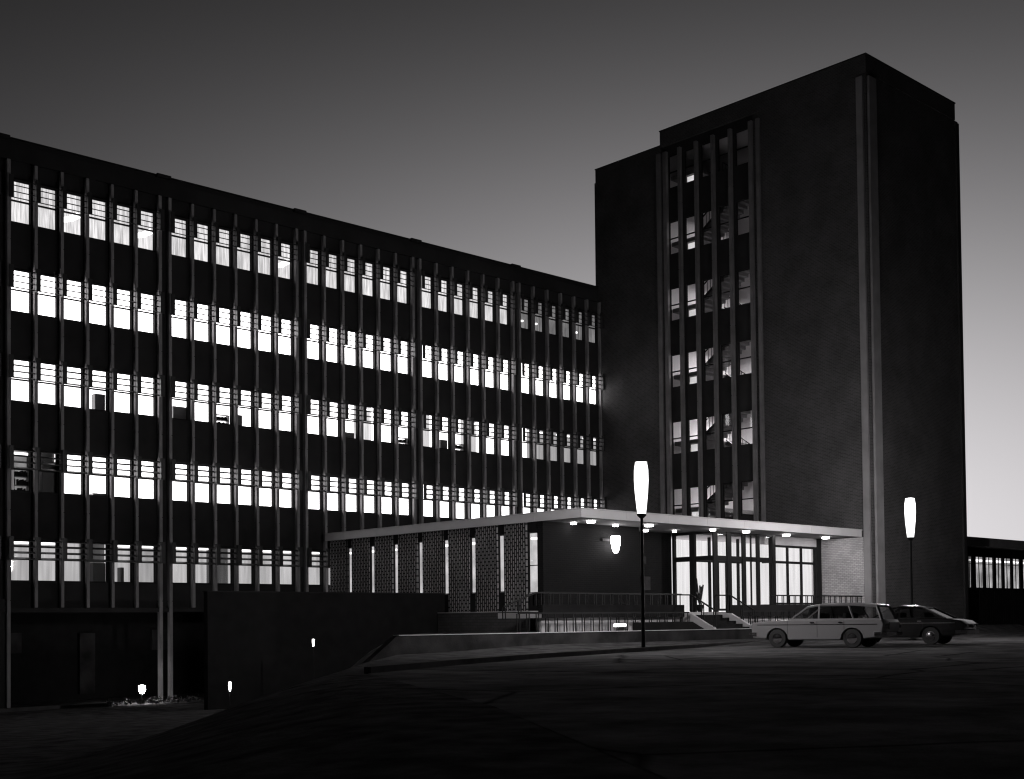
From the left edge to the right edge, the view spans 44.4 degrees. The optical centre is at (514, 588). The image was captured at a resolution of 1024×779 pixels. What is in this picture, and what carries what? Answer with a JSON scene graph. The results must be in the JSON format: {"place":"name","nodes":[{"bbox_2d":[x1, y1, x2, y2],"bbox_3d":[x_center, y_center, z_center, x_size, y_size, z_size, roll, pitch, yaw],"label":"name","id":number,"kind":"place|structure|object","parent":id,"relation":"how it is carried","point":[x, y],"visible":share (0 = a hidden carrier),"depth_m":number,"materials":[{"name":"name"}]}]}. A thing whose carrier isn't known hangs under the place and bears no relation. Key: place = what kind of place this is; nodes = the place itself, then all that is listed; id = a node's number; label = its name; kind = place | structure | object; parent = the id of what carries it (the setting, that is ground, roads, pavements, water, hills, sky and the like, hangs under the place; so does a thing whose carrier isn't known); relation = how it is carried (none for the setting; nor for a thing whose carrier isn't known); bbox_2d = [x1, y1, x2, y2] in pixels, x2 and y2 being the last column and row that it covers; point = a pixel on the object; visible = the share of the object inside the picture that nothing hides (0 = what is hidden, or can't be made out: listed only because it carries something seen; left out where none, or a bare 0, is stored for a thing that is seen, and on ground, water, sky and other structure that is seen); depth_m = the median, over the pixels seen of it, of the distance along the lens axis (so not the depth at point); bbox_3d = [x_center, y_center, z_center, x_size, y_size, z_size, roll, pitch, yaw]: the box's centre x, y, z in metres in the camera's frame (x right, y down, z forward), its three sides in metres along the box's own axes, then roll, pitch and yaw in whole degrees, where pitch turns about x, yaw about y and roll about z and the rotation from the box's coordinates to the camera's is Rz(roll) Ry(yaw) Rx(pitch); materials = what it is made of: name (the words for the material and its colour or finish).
{"place":"outdoors","nodes":[
{"label":"outdoors","id":0,"kind":"place"},
{"bbox_2d":[0,624,1023,778],"bbox_3d":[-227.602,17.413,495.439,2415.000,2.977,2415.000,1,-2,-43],"label":"ground","id":1,"kind":"structure","parent":0,"point":[354,721],"depth_m":14.21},
{"bbox_2d":[0,703,109,711],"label":"court kerb","id":2,"kind":"structure","parent":1,"relation":"on","point":[19,709],"depth_m":51.65,"materials":[{"name":"concrete"}]},
{"bbox_2d":[0,133,605,707],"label":"office wing","id":3,"kind":"structure","parent":1,"relation":"on","point":[300,341],"depth_m":60.47,"materials":[{"name":"black concrete"}]},
{"bbox_2d":[9,536,40,581],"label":"window","id":4,"kind":"structure","parent":3,"relation":"in","point":[18,548],"depth_m":53.62,"materials":[{"name":"white glass"}]},
{"bbox_2d":[9,445,40,492],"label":"window","id":5,"kind":"structure","parent":3,"relation":"in","point":[18,462],"depth_m":53.45,"materials":[{"name":"black metal"}]},
{"bbox_2d":[9,354,40,403],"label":"window","id":6,"kind":"structure","parent":3,"relation":"in","point":[19,369],"depth_m":53.83,"materials":[{"name":"white glass"}]},
{"bbox_2d":[9,264,40,314],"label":"window","id":7,"kind":"structure","parent":3,"relation":"in","point":[19,280],"depth_m":53.95,"materials":[{"name":"white glass"}]},
{"bbox_2d":[9,173,40,225],"bbox_3d":[-21.075,-16.670,53.675,1.346,2.260,0.799,1,-2,-43],"label":"window","id":8,"kind":"structure","parent":3,"relation":"in","point":[19,192],"depth_m":53.84,"materials":[{"name":"white glass"}]},
{"bbox_2d":[27,448,66,493],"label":"window","id":9,"kind":"structure","parent":3,"relation":"in","point":[47,456],"depth_m":54.27,"materials":[{"name":"black metal"}]},
{"bbox_2d":[28,537,66,582],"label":"window","id":10,"kind":"structure","parent":3,"relation":"in","point":[45,564],"depth_m":54.50,"materials":[{"name":"white glass"}]},
{"bbox_2d":[38,358,66,405],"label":"window","id":11,"kind":"structure","parent":3,"relation":"in","point":[47,385],"depth_m":54.69,"materials":[{"name":"white glass"}]},
{"bbox_2d":[38,269,66,318],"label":"window","id":12,"kind":"structure","parent":3,"relation":"in","point":[47,296],"depth_m":54.80,"materials":[{"name":"white glass"}]},
{"bbox_2d":[38,182,66,231],"bbox_3d":[-20.198,-16.658,54.496,1.242,2.260,0.799,1,-2,-43],"label":"window","id":13,"kind":"structure","parent":3,"relation":"in","point":[47,208],"depth_m":54.68,"materials":[{"name":"white glass"}]},
{"bbox_2d":[54,539,92,582],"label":"window","id":14,"kind":"structure","parent":3,"relation":"in","point":[71,565],"depth_m":55.29,"materials":[{"name":"white glass"}]},
{"bbox_2d":[64,190,91,236],"bbox_3d":[-19.358,-16.646,55.282,1.242,2.260,0.799,1,-2,-43],"label":"window","id":15,"kind":"structure","parent":3,"relation":"in","point":[72,213],"depth_m":55.43,"materials":[{"name":"white glass"}]},
{"bbox_2d":[64,450,92,495],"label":"window","id":16,"kind":"structure","parent":3,"relation":"in","point":[72,474],"depth_m":55.32,"materials":[{"name":"white glass"}]},
{"bbox_2d":[64,364,92,408],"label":"window","id":17,"kind":"structure","parent":3,"relation":"in","point":[72,390],"depth_m":55.44,"materials":[{"name":"white glass"}]},
{"bbox_2d":[64,276,92,322],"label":"window","id":18,"kind":"structure","parent":3,"relation":"in","point":[73,299],"depth_m":55.55,"materials":[{"name":"white glass"}]},
{"bbox_2d":[79,540,117,582],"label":"window","id":19,"kind":"structure","parent":3,"relation":"in","point":[98,548],"depth_m":55.75,"materials":[{"name":"black glass"}]},
{"bbox_2d":[80,365,116,411],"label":"window","id":20,"kind":"structure","parent":3,"relation":"in","point":[100,383],"depth_m":56.05,"materials":[{"name":"white glass"}]},
{"bbox_2d":[80,454,117,497],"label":"window","id":21,"kind":"structure","parent":3,"relation":"in","point":[98,480],"depth_m":56.11,"materials":[{"name":"white glass"}]},
{"bbox_2d":[89,281,116,326],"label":"window","id":22,"kind":"structure","parent":3,"relation":"in","point":[97,307],"depth_m":56.37,"materials":[{"name":"white glass"}]},
{"bbox_2d":[89,193,116,241],"bbox_3d":[-18.519,-16.634,56.068,1.242,2.260,0.799,1,-2,-43],"label":"window","id":23,"kind":"structure","parent":3,"relation":"in","point":[97,221],"depth_m":56.25,"materials":[{"name":"white glass"}]},
{"bbox_2d":[104,541,141,583],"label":"window","id":24,"kind":"structure","parent":3,"relation":"in","point":[123,561],"depth_m":56.59,"materials":[{"name":"white glass"}]},
{"bbox_2d":[105,455,141,498],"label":"window","id":25,"kind":"structure","parent":3,"relation":"in","point":[121,482],"depth_m":56.90,"materials":[{"name":"white glass"}]},
{"bbox_2d":[114,287,140,330],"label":"window","id":26,"kind":"structure","parent":3,"relation":"in","point":[122,307],"depth_m":57.17,"materials":[{"name":"white glass"}]},
{"bbox_2d":[114,199,140,246],"bbox_3d":[-17.679,-16.622,56.854,1.242,2.260,0.799,1,-2,-43],"label":"window","id":27,"kind":"structure","parent":3,"relation":"in","point":[122,223],"depth_m":57.03,"materials":[{"name":"white glass"}]},
{"bbox_2d":[114,369,141,414],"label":"window","id":28,"kind":"structure","parent":3,"relation":"in","point":[122,395],"depth_m":57.02,"materials":[{"name":"white glass"}]},
{"bbox_2d":[128,541,164,583],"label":"window","id":29,"kind":"structure","parent":3,"relation":"in","point":[147,567],"depth_m":57.58,"materials":[{"name":"white glass"}]},
{"bbox_2d":[129,458,164,500],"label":"window","id":30,"kind":"structure","parent":3,"relation":"in","point":[146,483],"depth_m":57.69,"materials":[{"name":"white glass"}]},
{"bbox_2d":[138,204,163,251],"bbox_3d":[-16.839,-16.610,57.639,1.242,2.260,0.799,1,-2,-43],"label":"window","id":31,"kind":"structure","parent":3,"relation":"in","point":[146,228],"depth_m":57.82,"materials":[{"name":"white glass"}]},
{"bbox_2d":[138,372,164,416],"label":"window","id":32,"kind":"structure","parent":3,"relation":"in","point":[145,400],"depth_m":57.82,"materials":[{"name":"white glass"}]},
{"bbox_2d":[138,288,164,334],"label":"window","id":33,"kind":"structure","parent":3,"relation":"in","point":[145,313],"depth_m":57.95,"materials":[{"name":"white glass"}]},
{"bbox_2d":[171,211,196,258],"bbox_3d":[-15.650,-16.593,58.752,1.346,2.260,0.799,1,-2,-43],"label":"window","id":34,"kind":"structure","parent":3,"relation":"in","point":[179,230],"depth_m":58.97,"materials":[{"name":"white glass"}]},
{"bbox_2d":[171,376,197,420],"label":"window","id":35,"kind":"structure","parent":3,"relation":"in","point":[178,387],"depth_m":58.69,"materials":[{"name":"white glass"}]},
{"bbox_2d":[171,294,197,339],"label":"window","id":36,"kind":"structure","parent":3,"relation":"in","point":[178,311],"depth_m":59.02,"materials":[{"name":"white glass"}]},
{"bbox_2d":[172,459,197,502],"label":"window","id":37,"kind":"structure","parent":3,"relation":"in","point":[178,469],"depth_m":58.82,"materials":[{"name":"white glass"}]},
{"bbox_2d":[172,542,198,583],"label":"window","id":38,"kind":"structure","parent":3,"relation":"in","point":[178,556],"depth_m":58.53,"materials":[{"name":"white glass"}]},
{"bbox_2d":[184,543,220,584],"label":"window","id":39,"kind":"structure","parent":3,"relation":"in","point":[200,569],"depth_m":59.32,"materials":[{"name":"white glass"}]},
{"bbox_2d":[185,463,219,503],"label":"window","id":40,"kind":"structure","parent":3,"relation":"in","point":[201,485],"depth_m":59.63,"materials":[{"name":"white glass"}]},
{"bbox_2d":[185,381,219,423],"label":"window","id":41,"kind":"structure","parent":3,"relation":"in","point":[201,404],"depth_m":59.74,"materials":[{"name":"white glass"}]},
{"bbox_2d":[185,302,219,342],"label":"window","id":42,"kind":"structure","parent":3,"relation":"in","point":[201,323],"depth_m":59.86,"materials":[{"name":"white glass"}]},
{"bbox_2d":[194,217,218,262],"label":"window","id":43,"kind":"structure","parent":3,"relation":"in","point":[201,243],"depth_m":59.77,"materials":[{"name":"white glass"}]},
{"bbox_2d":[206,545,241,584],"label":"window","id":44,"kind":"structure","parent":3,"relation":"in","point":[222,570],"depth_m":60.12,"materials":[{"name":"grey glass"}]},
{"bbox_2d":[207,385,240,425],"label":"window","id":45,"kind":"structure","parent":3,"relation":"in","point":[222,408],"depth_m":60.34,"materials":[{"name":"white glass"}]},
{"bbox_2d":[207,303,240,346],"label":"window","id":46,"kind":"structure","parent":3,"relation":"in","point":[222,327],"depth_m":60.61,"materials":[{"name":"white glass"}]},
{"bbox_2d":[207,465,241,504],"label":"window","id":47,"kind":"structure","parent":3,"relation":"in","point":[222,488],"depth_m":60.37,"materials":[{"name":"white glass"}]},
{"bbox_2d":[216,223,240,267],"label":"window","id":48,"kind":"structure","parent":3,"relation":"in","point":[223,247],"depth_m":60.55,"materials":[{"name":"white glass"}]},
{"bbox_2d":[228,387,261,427],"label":"window","id":49,"kind":"structure","parent":3,"relation":"in","point":[243,410],"depth_m":61.26,"materials":[{"name":"white glass"}]},
{"bbox_2d":[228,309,261,349],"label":"window","id":50,"kind":"structure","parent":3,"relation":"in","point":[243,331],"depth_m":61.38,"materials":[{"name":"white glass"}]},
{"bbox_2d":[228,545,262,584],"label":"window","id":51,"kind":"structure","parent":3,"relation":"in","point":[244,567],"depth_m":60.91,"materials":[{"name":"white glass"}]},
{"bbox_2d":[229,467,261,506],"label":"window","id":52,"kind":"structure","parent":3,"relation":"in","point":[243,491],"depth_m":61.16,"materials":[{"name":"white glass"}]},
{"bbox_2d":[237,227,260,271],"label":"window","id":53,"kind":"structure","parent":3,"relation":"in","point":[243,253],"depth_m":61.34,"materials":[{"name":"white glass"}]},
{"bbox_2d":[248,546,282,585],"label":"window","id":54,"kind":"structure","parent":3,"relation":"in","point":[264,569],"depth_m":61.70,"materials":[{"name":"white glass"}]},
{"bbox_2d":[249,391,281,430],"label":"window","id":55,"kind":"structure","parent":3,"relation":"in","point":[264,412],"depth_m":62.05,"materials":[{"name":"white glass"}]},
{"bbox_2d":[249,314,281,352],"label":"window","id":56,"kind":"structure","parent":3,"relation":"in","point":[263,335],"depth_m":62.20,"materials":[{"name":"white glass"}]},
{"bbox_2d":[249,469,282,507],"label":"window","id":57,"kind":"structure","parent":3,"relation":"in","point":[264,491],"depth_m":61.81,"materials":[{"name":"white glass"}]},
{"bbox_2d":[258,234,280,276],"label":"window","id":58,"kind":"structure","parent":3,"relation":"in","point":[264,257],"depth_m":62.12,"materials":[{"name":"white glass"}]},
{"bbox_2d":[269,391,301,432],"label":"window","id":59,"kind":"structure","parent":3,"relation":"in","point":[285,415],"depth_m":62.85,"materials":[{"name":"white glass"}]},
{"bbox_2d":[269,315,301,356],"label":"window","id":60,"kind":"structure","parent":3,"relation":"in","point":[285,337],"depth_m":62.96,"materials":[{"name":"white glass"}]},
{"bbox_2d":[269,547,302,585],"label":"window","id":61,"kind":"structure","parent":3,"relation":"in","point":[286,570],"depth_m":62.52,"materials":[{"name":"white glass"}]},
{"bbox_2d":[270,470,302,508],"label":"window","id":62,"kind":"structure","parent":3,"relation":"in","point":[285,494],"depth_m":62.75,"materials":[{"name":"white glass"}]},
{"bbox_2d":[278,241,300,280],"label":"window","id":63,"kind":"structure","parent":3,"relation":"in","point":[284,262],"depth_m":62.89,"materials":[{"name":"white glass"}]},
{"bbox_2d":[306,243,328,286],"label":"window","id":64,"kind":"structure","parent":3,"relation":"in","point":[312,256],"depth_m":64.03,"materials":[{"name":"white glass"}]},
{"bbox_2d":[307,395,329,435],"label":"window","id":65,"kind":"structure","parent":3,"relation":"in","point":[312,404],"depth_m":63.80,"materials":[{"name":"white glass"}]},
{"bbox_2d":[307,319,329,360],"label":"window","id":66,"kind":"structure","parent":3,"relation":"in","point":[311,327],"depth_m":63.92,"materials":[{"name":"white glass"}]},
{"bbox_2d":[308,548,329,585],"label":"window","id":67,"kind":"structure","parent":3,"relation":"in","point":[312,555],"depth_m":63.54,"materials":[{"name":"white glass"}]},
{"bbox_2d":[308,471,330,510],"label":"window","id":68,"kind":"structure","parent":3,"relation":"in","point":[312,478],"depth_m":63.70,"materials":[{"name":"white glass"}]},
{"bbox_2d":[316,326,347,363],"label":"window","id":69,"kind":"structure","parent":3,"relation":"in","point":[330,346],"depth_m":64.76,"materials":[{"name":"white glass"}]},
{"bbox_2d":[317,474,348,511],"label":"window","id":70,"kind":"structure","parent":3,"relation":"in","point":[331,496],"depth_m":64.49,"materials":[{"name":"white glass"}]},
{"bbox_2d":[317,399,348,437],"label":"window","id":71,"kind":"structure","parent":3,"relation":"in","point":[330,420],"depth_m":64.60,"materials":[{"name":"white glass"}]},
{"bbox_2d":[326,251,347,289],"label":"window","id":72,"kind":"structure","parent":3,"relation":"in","point":[331,272],"depth_m":64.83,"materials":[{"name":"white glass"}]},
{"bbox_2d":[335,329,365,366],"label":"window","id":73,"kind":"structure","parent":3,"relation":"in","point":[349,348],"depth_m":65.53,"materials":[{"name":"white glass"}]},
{"bbox_2d":[335,403,366,439],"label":"window","id":74,"kind":"structure","parent":3,"relation":"in","point":[349,427],"depth_m":65.36,"materials":[{"name":"white glass"}]},
{"bbox_2d":[336,476,366,512],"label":"window","id":75,"kind":"structure","parent":3,"relation":"in","point":[349,497],"depth_m":65.25,"materials":[{"name":"white glass"}]},
{"bbox_2d":[344,256,365,293],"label":"window","id":76,"kind":"structure","parent":3,"relation":"in","point":[350,276],"depth_m":65.63,"materials":[{"name":"white glass"}]},
{"bbox_2d":[353,405,383,441],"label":"window","id":77,"kind":"structure","parent":3,"relation":"in","point":[367,425],"depth_m":66.13,"materials":[{"name":"white glass"}]},
{"bbox_2d":[353,330,383,369],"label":"window","id":78,"kind":"structure","parent":3,"relation":"in","point":[366,352],"depth_m":66.26,"materials":[{"name":"white glass"}]},
{"bbox_2d":[354,477,384,513],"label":"window","id":79,"kind":"structure","parent":3,"relation":"in","point":[368,497],"depth_m":66.05,"materials":[{"name":"white glass"}]},
{"bbox_2d":[362,261,382,297],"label":"window","id":80,"kind":"structure","parent":3,"relation":"in","point":[367,281],"depth_m":66.40,"materials":[{"name":"white glass"}]},
{"bbox_2d":[371,336,400,372],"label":"window","id":81,"kind":"structure","parent":3,"relation":"in","point":[384,355],"depth_m":67.06,"materials":[{"name":"white glass"}]},
{"bbox_2d":[371,407,401,443],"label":"window","id":82,"kind":"structure","parent":3,"relation":"in","point":[384,427],"depth_m":66.94,"materials":[{"name":"white glass"}]},
{"bbox_2d":[372,479,401,514],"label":"window","id":83,"kind":"structure","parent":3,"relation":"in","point":[385,499],"depth_m":66.81,"materials":[{"name":"white glass"}]},
{"bbox_2d":[380,261,400,300],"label":"window","id":84,"kind":"structure","parent":3,"relation":"in","point":[385,283],"depth_m":67.22,"materials":[{"name":"white glass"}]},
{"bbox_2d":[388,336,417,374],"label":"window","id":85,"kind":"structure","parent":3,"relation":"in","point":[403,357],"depth_m":67.93,"materials":[{"name":"white glass"}]},
{"bbox_2d":[388,410,418,445],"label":"window","id":86,"kind":"structure","parent":3,"relation":"in","point":[403,430],"depth_m":67.71,"materials":[{"name":"white glass"}]},
{"bbox_2d":[389,480,418,516],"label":"window","id":87,"kind":"structure","parent":3,"relation":"in","point":[404,501],"depth_m":67.73,"materials":[{"name":"white glass"}]},
{"bbox_2d":[397,269,416,304],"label":"window","id":88,"kind":"structure","parent":3,"relation":"in","point":[402,288],"depth_m":67.98,"materials":[{"name":"white glass"}]},
{"bbox_2d":[422,270,440,309],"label":"window","id":89,"kind":"structure","parent":3,"relation":"in","point":[427,290],"depth_m":69.12,"materials":[{"name":"white glass"}]},
{"bbox_2d":[324,507,864,617],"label":"entrance pavilion","id":90,"kind":"structure","parent":3,"relation":"attached to","point":[490,564],"depth_m":58.57,"materials":[{"name":"grey paint"}]},
{"bbox_2d":[776,545,815,604],"bbox_3d":[14.413,-0.663,64.660,3.761,3.008,0.072,1,-2,-43],"label":"window","id":91,"kind":"structure","parent":90,"relation":"in","point":[787,562],"depth_m":64.99,"materials":[{"name":"white glass"}]},
{"bbox_2d":[202,591,444,709],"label":"court wall","id":92,"kind":"structure","parent":1,"relation":"on","point":[257,644],"depth_m":51.19,"materials":[{"name":"grey concrete"}]},
{"bbox_2d":[438,611,537,632],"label":"plinth wall","id":93,"kind":"structure","parent":1,"relation":"on","point":[469,622],"depth_m":54.28,"materials":[{"name":"concrete"}]},
{"bbox_2d":[362,628,758,663],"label":"retaining wall","id":94,"kind":"structure","parent":1,"relation":"on","point":[393,645],"depth_m":42.84,"materials":[{"name":"concrete"}]},
{"bbox_2d":[364,640,768,673],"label":"kerb","id":95,"kind":"structure","parent":1,"relation":"on","point":[398,667],"depth_m":32.16,"materials":[{"name":"concrete"}]},
{"bbox_2d":[516,612,688,632],"bbox_3d":[3.752,1.364,50.190,10.090,0.811,0.063,1,-2,-43],"label":"railing","id":96,"kind":"object","parent":1,"relation":"on","point":[566,613],"visible":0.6,"depth_m":49.22,"materials":[{"name":"black metal"}]},
{"bbox_2d":[635,460,646,646],"bbox_3d":[4.146,-1.058,40.852,0.472,6.234,0.472,1,-2,-43],"label":"street lamp","id":97,"kind":"object","parent":1,"relation":"on","point":[641,486],"visible":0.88,"depth_m":40.81,"materials":[{"name":"black metal"}]},
{"bbox_2d":[368,636,1023,778],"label":"parking lot","id":98,"kind":"structure","parent":1,"relation":"on","point":[922,709],"depth_m":14.56,"materials":[{"name":"black asphalt"}]},
{"bbox_2d":[749,603,901,647],"bbox_3d":[10.628,1.269,43.031,4.930,1.505,1.984,-2,-2,34],"label":"parked car","id":99,"kind":"object","parent":98,"relation":"on","point":[851,630],"visible":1,"depth_m":42.17,"materials":[{"name":"grey paint"}]},
{"bbox_2d":[873,605,978,644],"bbox_3d":[14.400,1.349,46.394,5.050,1.445,1.984,-2,-2,34],"label":"parked car","id":100,"kind":"object","parent":98,"relation":"on","point":[928,627],"visible":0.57,"depth_m":45.11,"materials":[{"name":"black paint"}]},
{"bbox_2d":[539,605,864,631],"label":"terrace wall","id":101,"kind":"structure","parent":1,"relation":"on","point":[736,610],"depth_m":52.20,"materials":[{"name":"concrete"}]},
{"bbox_2d":[541,592,681,604],"bbox_3d":[4.110,0.440,51.504,8.480,0.489,0.063,1,-2,-43],"label":"railing","id":102,"kind":"object","parent":101,"relation":"on","point":[579,593],"visible":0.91,"depth_m":51.20,"materials":[{"name":"black metal"}]},
{"bbox_2d":[681,613,750,628],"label":"entrance steps","id":103,"kind":"structure","parent":1,"relation":"on","point":[728,621],"depth_m":54.98,"materials":[{"name":"concrete"}]},
{"bbox_2d":[594,52,968,619],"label":"stair tower","id":104,"kind":"structure","parent":1,"relation":"on","point":[778,269],"depth_m":68.92,"materials":[{"name":"concrete"}]},
{"bbox_2d":[967,536,1023,590],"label":"side building","id":105,"kind":"structure","parent":1,"relation":"on","point":[995,564],"depth_m":83.42,"materials":[{"name":"black metal"}]},
{"bbox_2d":[0,0,1023,540],"label":"sky","id":106,"kind":"structure","parent":0,"point":[483,128],"materials":[{"name":"grey"}]},
{"bbox_2d":[633,622,703,629],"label":"planter wall","id":107,"kind":"structure","parent":0,"point":[667,625],"depth_m":51.33,"materials":[{"name":"grey concrete"}]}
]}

